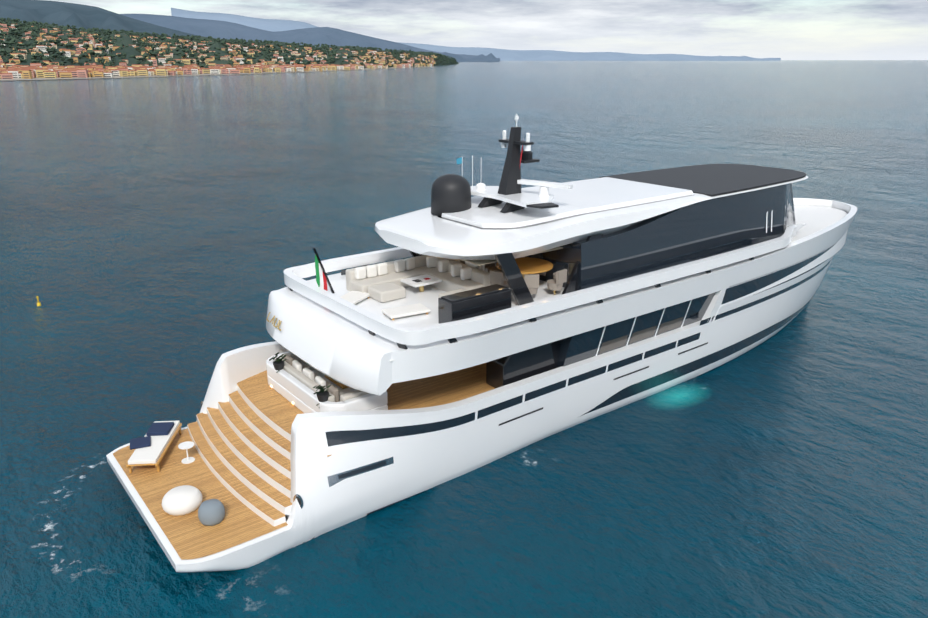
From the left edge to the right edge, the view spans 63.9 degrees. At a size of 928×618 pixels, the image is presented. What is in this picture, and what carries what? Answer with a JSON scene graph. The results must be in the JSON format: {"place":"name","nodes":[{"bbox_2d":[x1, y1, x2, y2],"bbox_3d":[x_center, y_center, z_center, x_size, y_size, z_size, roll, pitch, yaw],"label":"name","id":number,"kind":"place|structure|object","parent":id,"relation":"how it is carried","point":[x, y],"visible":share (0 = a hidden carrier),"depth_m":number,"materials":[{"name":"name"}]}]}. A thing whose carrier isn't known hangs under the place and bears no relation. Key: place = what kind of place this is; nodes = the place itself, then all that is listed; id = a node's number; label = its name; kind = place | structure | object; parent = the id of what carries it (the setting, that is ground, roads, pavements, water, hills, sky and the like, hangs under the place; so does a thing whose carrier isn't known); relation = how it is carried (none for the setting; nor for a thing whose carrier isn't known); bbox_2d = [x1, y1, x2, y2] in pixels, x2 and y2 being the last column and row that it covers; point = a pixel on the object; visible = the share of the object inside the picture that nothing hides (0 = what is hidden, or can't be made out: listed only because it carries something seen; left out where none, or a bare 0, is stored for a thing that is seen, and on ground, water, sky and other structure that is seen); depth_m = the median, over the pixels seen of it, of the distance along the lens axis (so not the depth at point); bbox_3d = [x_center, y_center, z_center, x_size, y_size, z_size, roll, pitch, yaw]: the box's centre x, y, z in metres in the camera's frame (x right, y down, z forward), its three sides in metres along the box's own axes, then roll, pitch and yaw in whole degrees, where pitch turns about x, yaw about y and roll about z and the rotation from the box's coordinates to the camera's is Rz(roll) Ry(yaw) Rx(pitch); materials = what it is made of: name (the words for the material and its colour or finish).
{"place":"outdoors","nodes":[
{"label":"outdoors","id":0,"kind":"place"},
{"bbox_2d":[0,0,195,36],"bbox_3d":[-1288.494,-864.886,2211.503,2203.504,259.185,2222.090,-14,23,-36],"label":"mountain","id":1,"kind":"structure","parent":0,"point":[64,14],"depth_m":2129.24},
{"bbox_2d":[0,66,426,80],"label":"beach strip","id":2,"kind":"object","parent":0,"point":[177,75],"visible":0.42,"depth_m":471.10,"materials":[{"name":"beige sand"}]},
{"bbox_2d":[0,23,458,68],"bbox_3d":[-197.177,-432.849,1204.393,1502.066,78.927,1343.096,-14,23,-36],"label":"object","id":3,"kind":"structure","parent":0,"point":[130,50],"depth_m":685.25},
{"bbox_2d":[0,23,436,78],"bbox_3d":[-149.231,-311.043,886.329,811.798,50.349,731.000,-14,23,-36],"label":"hillside town","id":4,"kind":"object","parent":3,"relation":"on","point":[9,70],"depth_m":562.23,"materials":[{"name":"beige"}]},
{"bbox_2d":[0,17,456,70],"bbox_3d":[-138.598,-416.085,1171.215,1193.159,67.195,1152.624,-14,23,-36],"label":"hillside trees","id":5,"kind":"object","parent":3,"relation":"on","point":[12,37],"visible":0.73,"depth_m":717.17,"materials":[{"name":"green plant"}]},
{"bbox_2d":[120,14,499,61],"bbox_3d":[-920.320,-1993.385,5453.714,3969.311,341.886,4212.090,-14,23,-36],"label":"mountain","id":6,"kind":"structure","parent":0,"point":[216,29],"depth_m":4898.94,"materials":[{"name":"blue"}]},
{"bbox_2d":[0,60,927,617],"bbox_3d":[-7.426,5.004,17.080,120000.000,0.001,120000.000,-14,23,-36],"label":"sea","id":7,"kind":"structure","parent":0,"point":[158,236],"depth_m":27.74,"materials":[{"name":"liquid"}]},
{"bbox_2d":[106,198,856,572],"bbox_3d":[4.565,0.491,25.365,30.335,5.100,6.887,-14,23,-36],"label":"yacht hull","id":8,"kind":"object","parent":7,"relation":"on","point":[424,462],"visible":0.4,"depth_m":19.39,"materials":[{"name":"white"}]},
{"bbox_2d":[106,427,293,563],"bbox_3d":[-6.457,4.166,17.590,2.450,0.001,6.103,-14,23,-36],"label":"platform edge","id":9,"kind":"object","parent":8,"relation":"on","point":[163,538],"visible":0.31,"depth_m":15.83,"materials":[{"name":"white paint"}]},
{"bbox_2d":[113,428,287,559],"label":"swim platform deck","id":10,"kind":"structure","parent":9,"relation":"on","point":[190,536],"depth_m":16.76,"materials":[{"name":"brown wood"}]},
{"bbox_2d":[126,421,181,472],"bbox_3d":[-7.959,3.449,18.937,0.956,0.470,2.150,-2,19,-5],"label":"sun lounger","id":11,"kind":"object","parent":10,"relation":"on","point":[151,446],"visible":1,"depth_m":18.62,"materials":[{"name":"white fabric"}]},
{"bbox_2d":[178,441,194,463],"bbox_3d":[-6.905,3.589,18.566,0.380,0.440,0.380,-14,23,-36],"label":"side table","id":12,"kind":"object","parent":10,"relation":"on","point":[186,445],"visible":1,"depth_m":18.55,"materials":[{"name":"white plastic"}]},
{"bbox_2d":[162,485,224,525],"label":"poufs","id":13,"kind":"object","parent":10,"relation":"on","point":[182,500],"visible":1,"depth_m":16.29,"materials":[{"name":"white fabric"}]},
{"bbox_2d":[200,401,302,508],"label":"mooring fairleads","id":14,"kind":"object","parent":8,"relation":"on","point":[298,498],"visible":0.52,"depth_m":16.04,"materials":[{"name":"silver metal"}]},
{"bbox_2d":[187,373,331,526],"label":"stairs","id":15,"kind":"structure","parent":8,"relation":"on","point":[241,439],"depth_m":18.02,"materials":[{"name":"brown wood"}]},
{"bbox_2d":[266,290,391,394],"bbox_3d":[-3.789,0.753,18.628,0.900,0.960,5.940,-14,23,-36],"label":"panel","id":16,"kind":"object","parent":8,"relation":"on","point":[329,347],"visible":1,"depth_m":17.62,"materials":[{"name":"white paint"}]},
{"bbox_2d":[266,312,281,330],"bbox_3d":[-4.978,0.321,19.573,0.144,0.214,1.061,-12,22,-31],"label":"lettering","id":17,"kind":"object","parent":16,"relation":"attached to","point":[277,326],"visible":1,"depth_m":19.52,"materials":[{"name":"gold metal"}]},
{"bbox_2d":[328,457,393,486],"bbox_3d":[-4.125,2.922,19.079,1.650,0.238,5.988,-14,23,-36],"label":"window recess","id":18,"kind":"object","parent":8,"relation":"attached to","point":[333,480],"visible":0.48,"depth_m":16.73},
{"bbox_2d":[338,461,385,478],"bbox_3d":[-4.106,2.905,19.090,1.200,0.124,5.986,-14,23,-36],"label":"hull window","id":19,"kind":"structure","parent":18,"relation":"in","point":[341,476],"depth_m":16.85,"materials":[{"name":"black glass"}]},
{"bbox_2d":[260,363,495,409],"bbox_3d":[-1.453,1.734,20.864,6.890,0.001,5.656,-14,23,-36],"label":"teak deck","id":20,"kind":"object","parent":8,"relation":"on","point":[449,387],"depth_m":19.68,"materials":[{"name":"brown wood"}]},
{"bbox_2d":[266,351,387,412],"bbox_3d":[-3.671,1.966,19.131,1.600,0.660,3.900,-14,23,-36],"label":"cockpit sofa","id":21,"kind":"object","parent":20,"relation":"on","point":[302,397],"visible":0.52,"depth_m":18.16,"materials":[{"name":"white fabric"}]},
{"bbox_2d":[269,352,330,407],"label":"potted plants","id":22,"kind":"object","parent":21,"relation":"on","point":[322,394],"visible":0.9,"depth_m":17.56,"materials":[{"name":"green plant"}]},
{"bbox_2d":[275,352,367,401],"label":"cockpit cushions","id":23,"kind":"object","parent":21,"relation":"on","point":[299,369],"visible":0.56,"depth_m":18.66,"materials":[{"name":"grey fabric"}]},
{"bbox_2d":[324,375,348,388],"bbox_3d":[-3.157,1.915,19.533,0.600,0.500,1.000,-14,23,-36],"label":"cockpit table","id":24,"kind":"object","parent":20,"relation":"on","point":[341,385],"visible":0.12,"depth_m":19.18,"materials":[{"name":"brown wood"}]},
{"bbox_2d":[486,340,558,387],"bbox_3d":[1.587,1.019,20.008,2.000,1.900,0.750,-14,23,-36],"label":"deck stair housing","id":25,"kind":"object","parent":20,"relation":"on","point":[507,370],"visible":0.29,"depth_m":19.70,"materials":[{"name":"black"}]},
{"bbox_2d":[278,266,731,382],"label":"deck slab","id":26,"kind":"structure","parent":8,"relation":"on","point":[413,362],"depth_m":19.12,"materials":[{"name":"white paint"}]},
{"bbox_2d":[312,247,334,293],"bbox_3d":[-3.753,-0.889,20.009,0.560,1.622,0.110,-14,23,-36],"label":"stern flag","id":27,"kind":"object","parent":26,"relation":"on","point":[322,279],"visible":0.85,"depth_m":19.92,"materials":[{"name":"multicoloured fabric"}]},
{"bbox_2d":[341,258,405,274],"bbox_3d":[3.721,-1.598,23.976,13.800,0.205,6.424,-14,23,-36],"label":"rail glass","id":28,"kind":"object","parent":26,"relation":"on","point":[343,272],"depth_m":22.43,"materials":[{"name":"black"}]},
{"bbox_2d":[340,291,429,319],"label":"loungers","id":29,"kind":"object","parent":26,"relation":"on","point":[354,297],"visible":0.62,"depth_m":18.99,"materials":[{"name":"white fabric"}]},
{"bbox_2d":[346,255,491,302],"bbox_3d":[-1.091,-0.700,20.512,3.020,0.740,3.450,-14,23,-36],"label":"lounge","id":30,"kind":"object","parent":26,"relation":"on","point":[381,282],"visible":0.79,"depth_m":20.81,"materials":[{"name":"grey fabric"}]},
{"bbox_2d":[495,183,795,290],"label":"tinted windows","id":31,"kind":"structure","parent":26,"relation":"on","point":[700,230],"depth_m":22.88,"materials":[{"name":"black glass"}]},
{"bbox_2d":[375,175,807,259],"bbox_3d":[5.322,-3.508,24.645,17.550,0.858,5.002,-14,23,-36],"label":"hardtop","id":32,"kind":"object","parent":31,"relation":"on","point":[425,231],"visible":0.46,"depth_m":19.84,"materials":[{"name":"white"}]},
{"bbox_2d":[431,174,470,215],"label":"satellite dome","id":33,"kind":"structure","parent":32,"relation":"on","point":[450,193],"depth_m":21.21,"materials":[{"name":"black plastic"}]},
{"bbox_2d":[460,247,562,265],"bbox_3d":[0.401,-1.867,21.174,3.000,0.035,3.800,-14,23,-36],"label":"ceiling","id":34,"kind":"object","parent":32,"relation":"attached to","point":[479,262],"visible":0.06,"depth_m":19.24,"materials":[{"name":"white paint"}]},
{"bbox_2d":[456,114,572,212],"bbox_3d":[1.377,-4.202,21.190,1.730,2.600,4.200,-14,23,-36],"label":"radar mast","id":35,"kind":"object","parent":32,"relation":"on","point":[511,193],"visible":0.98,"depth_m":21.07,"materials":[{"name":"black"}]},
{"bbox_2d":[438,177,692,228],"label":"roof","id":36,"kind":"structure","parent":32,"relation":"on","point":[587,196],"depth_m":21.87,"materials":[{"name":"white plastic"}]},
{"bbox_2d":[599,164,805,196],"bbox_3d":[9.255,-4.884,27.397,7.300,0.065,4.758,-14,23,-36],"label":"roof","id":37,"kind":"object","parent":32,"relation":"on","point":[711,180],"visible":0.98,"depth_m":26.91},
{"bbox_2d":[766,210,772,232],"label":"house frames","id":38,"kind":"structure","parent":31,"relation":"attached to","point":[771,220],"depth_m":26.04,"materials":[{"name":"white metal"}]},
{"bbox_2d":[786,223,805,228],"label":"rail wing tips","id":39,"kind":"object","parent":31,"relation":"on","point":[800,226],"visible":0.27,"depth_m":27.46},
{"bbox_2d":[325,332,700,446],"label":"bulwark windows","id":40,"kind":"structure","parent":8,"relation":"attached to","point":[340,437],"depth_m":18.46,"materials":[{"name":"black glass"}]},
{"bbox_2d":[499,407,542,425],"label":"vent slots","id":41,"kind":"object","parent":8,"relation":"on","point":[520,416],"visible":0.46,"depth_m":19.66,"materials":[{"name":"black metal"}]},
{"bbox_2d":[475,339,678,420],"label":"bulwark window frames","id":42,"kind":"structure","parent":8,"relation":"attached to","point":[476,411],"depth_m":20.37,"materials":[{"name":"white paint"}]},
{"bbox_2d":[614,366,648,379],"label":"vent slots","id":43,"kind":"object","parent":8,"relation":"on","point":[631,373],"visible":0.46,"depth_m":22.19,"materials":[{"name":"black metal"}]},
{"bbox_2d":[557,292,715,367],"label":"windows","id":44,"kind":"structure","parent":8,"relation":"on","point":[577,348],"depth_m":21.36,"materials":[{"name":"black glass"}]},
{"bbox_2d":[599,317,682,352],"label":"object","id":45,"kind":"object","parent":44,"relation":"on","point":[636,336],"visible":1,"depth_m":22.06,"materials":[{"name":"grey"}]},
{"bbox_2d":[596,300,691,355],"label":"window mullions","id":46,"kind":"object","parent":8,"relation":"on","point":[633,326],"visible":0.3,"depth_m":21.76,"materials":[{"name":"white metal"}]},
{"bbox_2d":[678,342,707,354],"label":"vent slots","id":47,"kind":"object","parent":8,"relation":"on","point":[692,348],"visible":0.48,"depth_m":23.91,"materials":[{"name":"black metal"}]},
{"bbox_2d":[581,299,810,415],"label":"hull windows","id":48,"kind":"structure","parent":8,"relation":"attached to","point":[652,382],"depth_m":24.32,"materials":[{"name":"glass"}]},
{"bbox_2d":[699,260,830,325],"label":"thin bow windows","id":49,"kind":"structure","parent":8,"relation":"on","point":[727,313],"depth_m":25.76,"materials":[{"name":"black glass"}]},
{"bbox_2d":[721,245,833,304],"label":"bow windows","id":50,"kind":"structure","parent":8,"relation":"attached to","point":[740,290],"depth_m":25.26,"materials":[{"name":"black glass"}]},
{"bbox_2d":[791,205,847,242],"bbox_3d":[11.322,-3.303,29.614,12.729,0.001,6.359,-14,23,-36],"label":"foredeck","id":51,"kind":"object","parent":8,"relation":"part of","point":[815,219],"depth_m":31.01,"materials":[{"name":"white"}]},
{"label":"upper deck teak","id":52,"kind":"object","parent":8,"relation":"on","visible":0},
{"bbox_2d":[400,274,441,291],"bbox_3d":[-1.198,-0.634,20.834,0.900,0.410,0.730,-14,23,-36],"label":"table","id":53,"kind":"object","parent":52,"relation":"on","point":[421,281],"visible":0.94,"depth_m":20.69,"materials":[{"name":"white"}]},
{"bbox_2d":[447,258,484,270],"bbox_3d":[-0.223,-1.669,22.131,0.450,1.550,2.500,-14,23,-36],"label":"cabinet","id":54,"kind":"object","parent":52,"relation":"on","point":[468,263],"depth_m":21.41,"materials":[{"name":"beige"}]},
{"bbox_2d":[438,284,511,323],"bbox_3d":[0.289,-0.062,18.572,1.900,0.760,0.570,-14,23,-36],"label":"black bar","id":55,"kind":"object","parent":52,"relation":"on","point":[474,302],"visible":0.88,"depth_m":18.24,"materials":[{"name":"black"}]},
{"bbox_2d":[288,257,753,348],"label":"lights","id":56,"kind":"object","parent":52,"relation":"on","point":[452,340],"visible":0.25,"depth_m":18.35,"materials":[{"name":"black"}]},
{"bbox_2d":[283,226,797,344],"bbox_3d":[3.533,-1.796,23.756,17.366,0.320,7.064,-14,23,-36],"label":"bulwark","id":57,"kind":"object","parent":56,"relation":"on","point":[352,312],"visible":0.69,"depth_m":19.39,"materials":[{"name":"white paint"}]},
{"bbox_2d":[478,257,568,294],"bbox_3d":[1.707,-0.925,21.089,2.608,0.800,2.608,-14,23,-36],"label":"dining set","id":58,"kind":"object","parent":52,"relation":"on","point":[529,268],"visible":0.6,"depth_m":20.32,"materials":[{"name":"brown wood"}]},
{"bbox_2d":[171,8,780,60],"bbox_3d":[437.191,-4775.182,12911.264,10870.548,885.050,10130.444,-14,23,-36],"label":"distant mountains","id":59,"kind":"structure","parent":0,"point":[274,25],"depth_m":12244.02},
{"bbox_2d":[46,0,927,59],"label":"sky","id":60,"kind":"structure","parent":0,"point":[783,29],"materials":[{"name":"white"}]},
{"bbox_2d":[410,234,602,305],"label":"support pillars","id":61,"kind":"structure","parent":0,"point":[510,269],"depth_m":19.36,"materials":[{"name":"black metal"}]},
{"bbox_2d":[729,242,836,286],"bbox_3d":[11.234,-2.708,29.742,12.107,0.030,6.600,-14,23,-36],"label":"bow knuckle line","id":62,"kind":"object","parent":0,"point":[780,269],"visible":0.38,"depth_m":25.70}
]}

